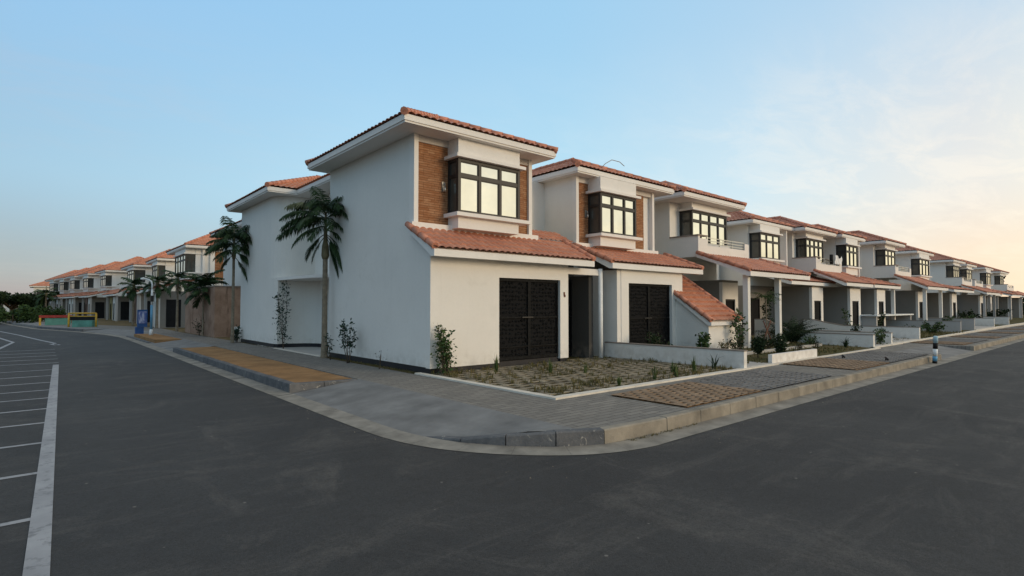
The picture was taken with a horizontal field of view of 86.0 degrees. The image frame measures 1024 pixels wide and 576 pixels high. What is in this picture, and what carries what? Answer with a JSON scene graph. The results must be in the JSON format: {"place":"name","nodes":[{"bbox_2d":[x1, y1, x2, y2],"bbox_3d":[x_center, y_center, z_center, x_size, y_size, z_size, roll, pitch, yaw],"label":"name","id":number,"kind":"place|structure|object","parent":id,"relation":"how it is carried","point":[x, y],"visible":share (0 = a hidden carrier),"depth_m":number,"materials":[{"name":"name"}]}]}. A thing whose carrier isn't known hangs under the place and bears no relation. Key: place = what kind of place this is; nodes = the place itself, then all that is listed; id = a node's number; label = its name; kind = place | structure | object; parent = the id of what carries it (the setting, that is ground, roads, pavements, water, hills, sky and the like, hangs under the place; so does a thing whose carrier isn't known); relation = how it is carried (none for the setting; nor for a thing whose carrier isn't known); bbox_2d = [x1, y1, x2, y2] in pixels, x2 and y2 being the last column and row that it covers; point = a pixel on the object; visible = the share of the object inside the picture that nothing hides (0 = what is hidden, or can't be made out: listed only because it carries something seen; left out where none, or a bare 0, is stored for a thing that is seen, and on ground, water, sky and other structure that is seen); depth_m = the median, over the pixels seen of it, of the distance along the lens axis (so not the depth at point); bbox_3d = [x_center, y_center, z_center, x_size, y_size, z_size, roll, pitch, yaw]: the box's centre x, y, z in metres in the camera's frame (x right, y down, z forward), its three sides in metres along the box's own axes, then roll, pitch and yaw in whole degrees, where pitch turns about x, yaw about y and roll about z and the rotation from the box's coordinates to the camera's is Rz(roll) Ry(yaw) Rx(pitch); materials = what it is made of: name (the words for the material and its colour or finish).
{"place":"outdoors","nodes":[
{"label":"outdoors","id":0,"kind":"place"},
{"bbox_2d":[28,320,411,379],"bbox_3d":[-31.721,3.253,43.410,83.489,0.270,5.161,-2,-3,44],"label":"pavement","id":1,"kind":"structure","parent":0,"point":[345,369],"depth_m":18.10,"materials":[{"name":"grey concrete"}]},
{"bbox_2d":[0,304,41,323],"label":"shrub","id":2,"kind":"object","parent":1,"relation":"on","point":[19,314],"visible":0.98,"depth_m":57.69,"materials":[{"name":"green plant"}]},
{"bbox_2d":[21,304,67,320],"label":"shrub","id":3,"kind":"object","parent":1,"relation":"on","point":[39,309],"visible":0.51,"depth_m":60.63,"materials":[{"name":"green plant"}]},
{"bbox_2d":[39,315,71,324],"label":"barrier frame","id":4,"kind":"object","parent":1,"relation":"on","point":[56,319],"visible":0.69,"depth_m":49.14,"materials":[{"name":"red paint"}]},
{"bbox_2d":[67,313,97,326],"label":"barrier frame","id":5,"kind":"object","parent":1,"relation":"on","point":[84,321],"visible":0.89,"depth_m":44.64,"materials":[{"name":"yellow paint"}]},
{"bbox_2d":[135,310,147,333],"bbox_3d":[-22.865,2.096,33.847,0.600,1.520,0.370,2,-2,-41],"label":"notice board","id":6,"kind":"object","parent":1,"relation":"on","point":[142,315],"visible":0.88,"depth_m":33.72,"materials":[{"name":"blue paint"}]},
{"bbox_2d":[134,334,181,342],"bbox_3d":[-19.821,2.816,30.550,1.200,0.265,7.700,2,-2,-41],"label":"sand bed","id":7,"kind":"object","parent":1,"relation":"on","point":[156,338],"visible":0.79,"depth_m":29.30,"materials":[{"name":"beige sand"}]},
{"bbox_2d":[140,277,153,334],"bbox_3d":[-21.186,1.077,31.856,0.715,3.386,0.241,1,-2,-19],"label":"street lamp","id":8,"kind":"object","parent":7,"relation":"on","point":[151,314],"visible":0.95,"depth_m":31.88,"materials":[{"name":"white metal"}]},
{"bbox_2d":[203,216,251,342],"bbox_3d":[-12.751,-0.434,25.565,3.035,6.036,2.951,2,-2,-41],"label":"palm tree","id":9,"kind":"object","parent":1,"relation":"on","point":[223,236],"visible":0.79,"depth_m":25.24,"materials":[{"name":"green plant"}]},
{"bbox_2d":[276,186,347,357],"bbox_3d":[-6.145,-0.574,18.007,2.625,5.823,2.462,2,-2,-41],"label":"palm tree","id":10,"kind":"object","parent":1,"relation":"on","point":[316,207],"visible":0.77,"depth_m":17.88,"materials":[{"name":"green plant"}]},
{"bbox_2d":[336,318,357,362],"bbox_3d":[-4.855,1.581,16.317,0.695,1.410,0.514,2,-2,-41],"label":"shrub","id":11,"kind":"object","parent":1,"relation":"on","point":[344,329],"visible":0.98,"depth_m":16.27,"materials":[{"name":"green plant"}]},
{"bbox_2d":[71,319,414,373],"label":"house plot ground","id":12,"kind":"structure","parent":0,"point":[115,323],"depth_m":48.25,"materials":[{"name":"soil"}]},
{"bbox_2d":[29,280,49,293],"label":"row house","id":13,"kind":"structure","parent":12,"relation":"on","point":[40,285],"depth_m":113.86,"materials":[{"name":"white paint"}]},
{"bbox_2d":[32,286,59,306],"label":"palm tree","id":14,"kind":"object","parent":12,"relation":"on","point":[43,301],"visible":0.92,"depth_m":85.26,"materials":[{"name":"green plant"}]},
{"bbox_2d":[44,270,76,291],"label":"row house","id":15,"kind":"structure","parent":12,"relation":"on","point":[53,283],"depth_m":99.94,"materials":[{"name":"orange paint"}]},
{"bbox_2d":[44,268,87,309],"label":"row house","id":16,"kind":"structure","parent":12,"relation":"on","point":[64,286],"depth_m":93.47,"materials":[{"name":"grey paint"}]},
{"bbox_2d":[53,264,102,314],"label":"row house","id":17,"kind":"structure","parent":12,"relation":"on","point":[76,283],"depth_m":87.42,"materials":[{"name":"grey paint"}]},
{"bbox_2d":[62,261,119,315],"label":"row house","id":18,"kind":"structure","parent":12,"relation":"on","point":[91,281],"depth_m":81.08,"materials":[{"name":"grey paint"}]},
{"bbox_2d":[78,256,143,318],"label":"row house","id":19,"kind":"structure","parent":12,"relation":"on","point":[111,276],"depth_m":73.89,"materials":[{"name":"grey paint"}]},
{"bbox_2d":[95,302,104,317],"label":"side door","id":20,"kind":"structure","parent":19,"relation":"in","point":[99,306],"depth_m":73.81,"materials":[{"name":"black wood"}]},
{"bbox_2d":[117,272,145,325],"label":"palm tree","id":21,"kind":"object","parent":12,"relation":"on","point":[133,290],"visible":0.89,"depth_m":48.28,"materials":[{"name":"green plant"}]},
{"bbox_2d":[102,249,168,320],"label":"row house","id":22,"kind":"structure","parent":12,"relation":"on","point":[119,309],"depth_m":64.78,"materials":[{"name":"grey paint"}]},
{"bbox_2d":[120,302,128,319],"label":"side door","id":23,"kind":"structure","parent":22,"relation":"in","point":[124,315],"depth_m":64.98,"materials":[{"name":"black metal"}]},
{"bbox_2d":[127,270,144,282],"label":"window","id":24,"kind":"structure","parent":22,"relation":"in","point":[138,273],"depth_m":64.05,"materials":[{"name":"black glass"}]},
{"bbox_2d":[137,265,171,327],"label":"palm tree","id":25,"kind":"object","parent":12,"relation":"on","point":[158,290],"visible":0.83,"depth_m":41.58,"materials":[{"name":"green plant"}]},
{"bbox_2d":[125,253,183,323],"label":"row house","id":26,"kind":"structure","parent":12,"relation":"on","point":[164,261],"depth_m":55.30,"materials":[{"name":"grey paint"}]},
{"bbox_2d":[159,260,192,331],"bbox_3d":[-22.457,0.526,36.807,2.202,4.850,1.980,2,-2,-41],"label":"palm tree","id":27,"kind":"object","parent":12,"relation":"on","point":[178,274],"visible":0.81,"depth_m":36.76,"materials":[{"name":"green plant"}]},
{"bbox_2d":[139,234,223,327],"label":"row house","id":28,"kind":"structure","parent":12,"relation":"on","point":[189,255],"depth_m":43.36,"materials":[{"name":"grey paint"}]},
{"bbox_2d":[166,299,180,326],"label":"side door","id":29,"kind":"structure","parent":28,"relation":"in","point":[170,304],"depth_m":42.89,"materials":[{"name":"black metal"}]},
{"bbox_2d":[175,254,195,272],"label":"window","id":30,"kind":"structure","parent":28,"relation":"in","point":[186,261],"depth_m":43.34,"materials":[{"name":"glass"}]},
{"bbox_2d":[179,269,228,335],"bbox_3d":[-17.601,0.832,31.372,2.441,3.884,2.516,0,-2,-1],"label":"palm tree","id":31,"kind":"object","parent":12,"relation":"on","point":[206,280],"visible":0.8,"depth_m":31.18,"materials":[{"name":"green plant"}]},
{"bbox_2d":[185,285,240,337],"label":"boundary wall","id":32,"kind":"structure","parent":12,"relation":"on","point":[217,317],"depth_m":30.53,"materials":[{"name":"brown stone"}]},
{"bbox_2d":[209,219,241,285],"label":"row house","id":33,"kind":"structure","parent":12,"relation":"on","point":[227,273],"depth_m":34.60,"materials":[{"name":"white paint"}]},
{"bbox_2d":[259,345,328,356],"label":"porch floor","id":34,"kind":"structure","parent":12,"relation":"on","point":[314,350],"depth_m":21.30,"materials":[{"name":"grey concrete"}]},
{"bbox_2d":[272,281,291,348],"bbox_3d":[-9.085,1.041,21.775,0.640,2.802,0.790,-1,-2,18],"label":"shrub","id":35,"kind":"object","parent":34,"relation":"on","point":[285,318],"visible":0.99,"depth_m":21.75,"materials":[{"name":"green plant"}]},
{"bbox_2d":[225,106,602,373],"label":"corner house","id":36,"kind":"structure","parent":12,"relation":"on","point":[436,226],"depth_m":15.78,"materials":[{"name":"white paint"}]},
{"bbox_2d":[448,157,519,219],"bbox_3d":[-0.781,-2.745,15.659,2.208,1.490,0.544,2,-2,-41],"label":"window","id":37,"kind":"structure","parent":36,"relation":"in","point":[476,187],"depth_m":15.33,"materials":[{"name":"glass"}]},
{"bbox_2d":[499,278,557,360],"bbox_3d":[0.484,0.891,15.916,2.370,2.298,0.140,2,-2,-41],"label":"garage door","id":38,"kind":"structure","parent":36,"relation":"in","point":[528,308],"depth_m":15.88,"materials":[{"name":"black metal"}]},
{"bbox_2d":[430,323,457,373],"bbox_3d":[-1.688,1.518,13.535,0.766,1.357,0.573,2,-2,-41],"label":"shrub","id":39,"kind":"object","parent":12,"relation":"on","point":[446,355],"visible":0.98,"depth_m":13.49,"materials":[{"name":"green plant"}]},
{"bbox_2d":[404,356,736,395],"bbox_3d":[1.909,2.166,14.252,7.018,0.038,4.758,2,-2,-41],"label":"lattice paving","id":40,"kind":"structure","parent":12,"relation":"on","point":[637,366],"depth_m":13.66,"materials":[{"name":"concrete"}]},
{"bbox_2d":[431,355,735,394],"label":"weeds","id":41,"kind":"object","parent":40,"relation":"on","point":[548,388],"visible":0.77,"depth_m":13.37,"materials":[{"name":"green plant"}]},
{"bbox_2d":[605,342,747,367],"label":"garden wall","id":42,"kind":"structure","parent":12,"relation":"on","point":[735,358],"depth_m":16.19,"materials":[{"name":"white paint"}]},
{"bbox_2d":[654,180,810,347],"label":"row house","id":43,"kind":"structure","parent":12,"relation":"on","point":[690,224],"depth_m":24.09,"materials":[{"name":"grey paint"}]},
{"bbox_2d":[679,210,726,244],"bbox_3d":[8.753,-2.648,25.066,3.008,1.430,0.644,2,-2,-41],"label":"window","id":44,"kind":"structure","parent":43,"relation":"in","point":[691,222],"depth_m":24.56,"materials":[{"name":"glass"}]},
{"bbox_2d":[719,211,835,335],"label":"row house","id":45,"kind":"structure","parent":12,"relation":"on","point":[762,237],"depth_m":31.41,"materials":[{"name":"grey paint"}]},
{"bbox_2d":[750,298,759,334],"bbox_3d":[13.773,1.614,31.058,1.000,2.100,0.140,2,-2,-41],"label":"door","id":46,"kind":"structure","parent":45,"relation":"in","point":[755,304],"depth_m":31.02,"materials":[{"name":"black wood"}]},
{"bbox_2d":[749,232,779,259],"bbox_3d":[14.468,-2.341,31.413,2.458,1.430,0.644,2,-2,-41],"label":"window","id":47,"kind":"structure","parent":45,"relation":"in","point":[761,245],"depth_m":30.81,"materials":[{"name":"glass"}]},
{"bbox_2d":[814,301,820,319],"bbox_3d":[17.592,1.709,31.671,0.992,1.950,0.140,2,-2,-41],"label":"door","id":48,"kind":"structure","parent":45,"relation":"in","point":[817,304],"depth_m":31.81,"materials":[{"name":"black metal"}]},
{"bbox_2d":[754,319,874,347],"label":"garden wall","id":49,"kind":"structure","parent":12,"relation":"on","point":[863,340],"depth_m":23.21,"materials":[{"name":"white paint"}]},
{"bbox_2d":[767,216,873,325],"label":"row house","id":50,"kind":"structure","parent":12,"relation":"on","point":[805,241],"depth_m":33.84,"materials":[{"name":"grey paint"}]},
{"bbox_2d":[796,238,823,262],"bbox_3d":[18.938,-2.327,34.920,2.708,1.430,0.644,2,-2,-41],"label":"window","id":51,"kind":"structure","parent":50,"relation":"in","point":[805,247],"depth_m":34.23,"materials":[{"name":"glass"}]},
{"bbox_2d":[852,301,858,324],"bbox_3d":[20.952,1.772,33.590,1.116,1.950,0.100,2,-2,-41],"label":"door","id":52,"kind":"structure","parent":50,"relation":"in","point":[854,303],"depth_m":33.73,"materials":[{"name":"black wood"}]},
{"bbox_2d":[811,330,892,343],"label":"garden wall","id":53,"kind":"structure","parent":12,"relation":"on","point":[887,339],"depth_m":24.94,"materials":[{"name":"white paint"}]},
{"bbox_2d":[811,224,900,325],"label":"row house","id":54,"kind":"structure","parent":12,"relation":"on","point":[845,245],"depth_m":36.82,"materials":[{"name":"grey paint"}]},
{"bbox_2d":[836,244,857,266],"bbox_3d":[22.815,-2.146,37.385,2.208,1.430,0.644,2,-2,-41],"label":"window","id":55,"kind":"structure","parent":54,"relation":"in","point":[849,253],"depth_m":36.84,"materials":[{"name":"glass"}]},
{"bbox_2d":[744,326,994,366],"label":"garden path","id":56,"kind":"structure","parent":12,"relation":"on","point":[750,364],"depth_m":21.61,"materials":[{"name":"grey concrete"}]},
{"bbox_2d":[846,230,948,319],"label":"row house","id":57,"kind":"structure","parent":12,"relation":"on","point":[877,257],"depth_m":40.80,"materials":[{"name":"grey paint"}]},
{"bbox_2d":[875,249,895,264],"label":"window","id":58,"kind":"structure","parent":57,"relation":"in","point":[883,256],"depth_m":40.89,"materials":[{"name":"glass"}]},
{"bbox_2d":[886,320,960,332],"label":"garden wall","id":59,"kind":"structure","parent":12,"relation":"on","point":[954,326],"depth_m":35.98,"materials":[{"name":"grey paint"}]},
{"bbox_2d":[889,245,973,317],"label":"row house","id":60,"kind":"structure","parent":12,"relation":"on","point":[915,260],"depth_m":47.84,"materials":[{"name":"grey paint"}]},
{"bbox_2d":[911,258,928,275],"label":"window","id":61,"kind":"structure","parent":60,"relation":"in","point":[919,266],"depth_m":47.63,"materials":[{"name":"glass"}]},
{"bbox_2d":[927,250,999,316],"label":"row house","id":62,"kind":"structure","parent":12,"relation":"on","point":[944,269],"depth_m":57.21,"materials":[{"name":"grey paint"}]},
{"bbox_2d":[946,266,959,276],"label":"window","id":63,"kind":"structure","parent":62,"relation":"in","point":[951,271],"depth_m":57.20,"materials":[{"name":"glass"}]},
{"bbox_2d":[955,262,1002,313],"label":"row house","id":64,"kind":"structure","parent":12,"relation":"on","point":[966,269],"depth_m":62.55,"materials":[{"name":"grey paint"}]},
{"bbox_2d":[961,259,1021,319],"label":"row house","id":65,"kind":"structure","parent":12,"relation":"on","point":[980,273],"depth_m":67.89,"materials":[{"name":"grey paint"}]},
{"bbox_2d":[987,268,1023,317],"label":"row house","id":66,"kind":"structure","parent":12,"relation":"on","point":[997,279],"depth_m":75.95,"materials":[{"name":"grey paint"}]},
{"bbox_2d":[12,323,971,436],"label":"driveway ramp","id":67,"kind":"structure","parent":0,"point":[412,412],"depth_m":9.62,"materials":[{"name":"grey concrete"}]},
{"bbox_2d":[0,321,1023,575],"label":"road","id":68,"kind":"structure","parent":0,"point":[166,465],"depth_m":5.75,"materials":[{"name":"grey asphalt"}]},
{"bbox_2d":[0,331,58,575],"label":"road markings","id":69,"kind":"object","parent":68,"relation":"on","point":[37,556],"visible":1,"depth_m":5.61,"materials":[{"name":"paint"}]},
{"bbox_2d":[181,347,351,382],"bbox_3d":[-8.614,2.410,17.588,1.360,0.230,13.780,2,-2,-41],"label":"sand bed","id":70,"kind":"object","parent":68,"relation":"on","point":[289,372],"visible":0.57,"depth_m":15.59,"materials":[{"name":"beige sand"}]},
{"bbox_2d":[0,322,1023,454],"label":"gutter","id":71,"kind":"object","parent":68,"relation":"on","point":[371,427],"visible":0.96,"depth_m":9.05,"materials":[{"name":"concrete"}]},
{"bbox_2d":[243,342,696,440],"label":"verge weeds","id":72,"kind":"object","parent":71,"relation":"on","point":[367,364],"visible":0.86,"depth_m":14.82,"materials":[{"name":"green plant"}]},
{"bbox_2d":[932,336,937,363],"bbox_3d":[13.886,2.022,18.010,0.136,0.900,0.136,-6,7,-41],"label":"bollard","id":73,"kind":"object","parent":71,"relation":"on","point":[935,350],"visible":1,"depth_m":17.97,"materials":[{"name":"multicoloured metal"}]},
{"bbox_2d":[1,321,1023,446],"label":"kerb","id":74,"kind":"structure","parent":68,"relation":"on","point":[625,431],"depth_m":9.51,"materials":[{"name":"grey concrete"}]},
{"bbox_2d":[274,323,1023,399],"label":"edging strip","id":75,"kind":"object","parent":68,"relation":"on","point":[564,396],"visible":0.32,"depth_m":12.78,"materials":[{"name":"white concrete"}]},
{"bbox_2d":[0,0,1023,305],"label":"sky","id":76,"kind":"structure","parent":0,"point":[128,128],"materials":[{"name":"blue"}]},
{"bbox_2d":[532,157,743,356],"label":"row house","id":77,"kind":"structure","parent":0,"point":[603,215],"depth_m":19.63,"materials":[{"name":"white paint"}]},
{"bbox_2d":[588,192,636,236],"bbox_3d":[3.654,-2.604,20.001,2.038,1.450,0.624,2,-2,-41],"label":"window","id":78,"kind":"structure","parent":77,"relation":"in","point":[607,213],"depth_m":19.53,"materials":[{"name":"glass"}]},
{"bbox_2d":[629,283,669,344],"bbox_3d":[4.811,1.103,19.361,2.530,2.478,0.140,2,-2,-41],"label":"garage door","id":79,"kind":"structure","parent":77,"relation":"in","point":[649,304],"depth_m":19.34,"materials":[{"name":"black metal"}]},
{"bbox_2d":[361,325,1023,428],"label":"pavement","id":80,"kind":"structure","parent":0,"point":[603,409],"depth_m":9.98,"materials":[{"name":"grey concrete"}]},
{"bbox_2d":[611,386,761,407],"bbox_3d":[3.406,2.044,10.635,2.700,0.001,1.640,2,-2,-41],"label":"sand patch","id":81,"kind":"object","parent":80,"relation":"on","point":[682,399],"visible":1,"depth_m":9.95,"materials":[{"name":"brown sand"}]},
{"bbox_2d":[610,381,759,406],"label":"sandy lattice paving","id":82,"kind":"structure","parent":81,"relation":"on","point":[716,392],"depth_m":10.50,"materials":[{"name":"beige concrete"}]},
{"bbox_2d":[686,369,830,390],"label":"grey lattice paving","id":83,"kind":"structure","parent":80,"relation":"on","point":[762,381],"depth_m":12.59,"materials":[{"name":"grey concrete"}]},
{"bbox_2d":[783,363,888,369],"bbox_3d":[9.534,2.223,16.121,2.850,0.001,1.950,2,-2,-41],"label":"sand patch","id":84,"kind":"object","parent":80,"relation":"on","point":[836,368],"visible":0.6,"depth_m":15.38,"materials":[{"name":"beige sand"}]},
{"bbox_2d":[782,358,888,369],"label":"sandy lattice paving","id":85,"kind":"structure","parent":84,"relation":"on","point":[840,363],"depth_m":15.96,"materials":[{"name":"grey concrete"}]},
{"bbox_2d":[823,351,929,362],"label":"grey lattice paving","id":86,"kind":"structure","parent":80,"relation":"on","point":[879,355],"depth_m":18.23,"materials":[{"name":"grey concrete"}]},
{"bbox_2d":[740,316,1023,362],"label":"garden ground","id":87,"kind":"structure","parent":0,"point":[1012,321],"depth_m":21.51,"materials":[{"name":"brown soil"}]},
{"bbox_2d":[645,331,664,344],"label":"shrub","id":88,"kind":"object","parent":87,"relation":"on","point":[654,340],"visible":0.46,"depth_m":17.84,"materials":[{"name":"green plant"}]},
{"bbox_2d":[695,332,711,347],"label":"shrub","id":89,"kind":"object","parent":87,"relation":"on","point":[705,340],"visible":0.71,"depth_m":17.97,"materials":[{"name":"green plant"}]},
{"bbox_2d":[729,308,749,348],"bbox_3d":[8.209,1.513,19.938,0.966,1.643,0.599,1,-2,-32],"label":"shrub","id":90,"kind":"object","parent":87,"relation":"on","point":[737,328],"visible":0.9,"depth_m":19.86,"materials":[{"name":"green plant"}]},
{"bbox_2d":[750,336,764,357],"bbox_3d":[7.924,1.923,17.672,0.477,0.809,0.448,2,-2,-41],"label":"clipped shrub","id":91,"kind":"object","parent":87,"relation":"on","point":[758,345],"visible":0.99,"depth_m":17.61,"materials":[{"name":"green plant"}]},
{"bbox_2d":[750,291,781,339],"bbox_3d":[10.297,1.280,22.240,1.200,2.312,1.217,2,-2,-41],"label":"sapling","id":92,"kind":"object","parent":87,"relation":"on","point":[768,296],"visible":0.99,"depth_m":22.28,"materials":[{"name":"green plant"}]},
{"bbox_2d":[773,333,787,352],"bbox_3d":[8.541,1.864,17.476,0.526,0.915,0.508,2,-2,-41],"label":"clipped shrub","id":93,"kind":"object","parent":87,"relation":"on","point":[778,343],"visible":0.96,"depth_m":17.43,"materials":[{"name":"green plant"}]},
{"bbox_2d":[752,315,826,341],"bbox_3d":[12.450,1.845,24.405,3.017,1.227,2.877,2,-2,-41],"label":"garden plant","id":94,"kind":"object","parent":87,"relation":"on","point":[790,332],"visible":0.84,"depth_m":24.10,"materials":[{"name":"green plant"}]},
{"bbox_2d":[768,349,816,362],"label":"front wall","id":95,"kind":"structure","parent":87,"relation":"on","point":[788,356],"depth_m":16.85,"materials":[{"name":"paint"}]},
{"bbox_2d":[738,330,962,364],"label":"garden weeds","id":96,"kind":"object","parent":87,"relation":"on","point":[940,333],"visible":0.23,"depth_m":21.37,"materials":[{"name":"green plant"}]},
{"bbox_2d":[803,319,920,338],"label":"garden wall","id":97,"kind":"structure","parent":87,"relation":"on","point":[907,332],"depth_m":28.80,"materials":[{"name":"white paint"}]},
{"bbox_2d":[860,314,913,325],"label":"garden wall","id":98,"kind":"structure","parent":87,"relation":"on","point":[868,319],"depth_m":34.09,"materials":[{"name":"white paint"}]},
{"bbox_2d":[922,320,947,333],"bbox_3d":[25.224,2.328,32.821,1.444,0.909,1.252,1,-2,-30],"label":"shrub","id":99,"kind":"object","parent":87,"relation":"on","point":[934,329],"visible":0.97,"depth_m":32.71,"materials":[{"name":"green plant"}]},
{"bbox_2d":[919,318,974,329],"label":"garden wall","id":100,"kind":"structure","parent":87,"relation":"on","point":[967,323],"depth_m":38.18,"materials":[{"name":"grey paint"}]},
{"bbox_2d":[927,317,994,325],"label":"garden wall","id":101,"kind":"structure","parent":87,"relation":"on","point":[984,321],"depth_m":44.09,"materials":[{"name":"white paint"}]},
{"bbox_2d":[974,316,1008,324],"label":"garden wall","id":102,"kind":"structure","parent":87,"relation":"on","point":[1002,320],"depth_m":49.72,"materials":[{"name":"white paint"}]},
{"label":"sand patch","id":103,"kind":"structure","parent":0,"visible":0},
{"bbox_2d":[911,340,973,344],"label":"sandy lattice paving","id":104,"kind":"structure","parent":103,"relation":"on","point":[947,342],"depth_m":25.12,"materials":[{"name":"beige concrete"}]},
{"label":"far verge","id":105,"kind":"structure","parent":0,"visible":0},
{"bbox_2d":[0,292,38,310],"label":"tree","id":106,"kind":"object","parent":105,"relation":"on","point":[17,299],"visible":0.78,"depth_m":89.89,"materials":[{"name":"green plant"}]},
{"label":"dark joint bed","id":107,"kind":"structure","parent":0,"visible":0},
{"bbox_2d":[924,338,988,341],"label":"grey lattice paving","id":108,"kind":"structure","parent":107,"relation":"on","point":[958,340],"depth_m":26.82,"materials":[{"name":"grey concrete"}]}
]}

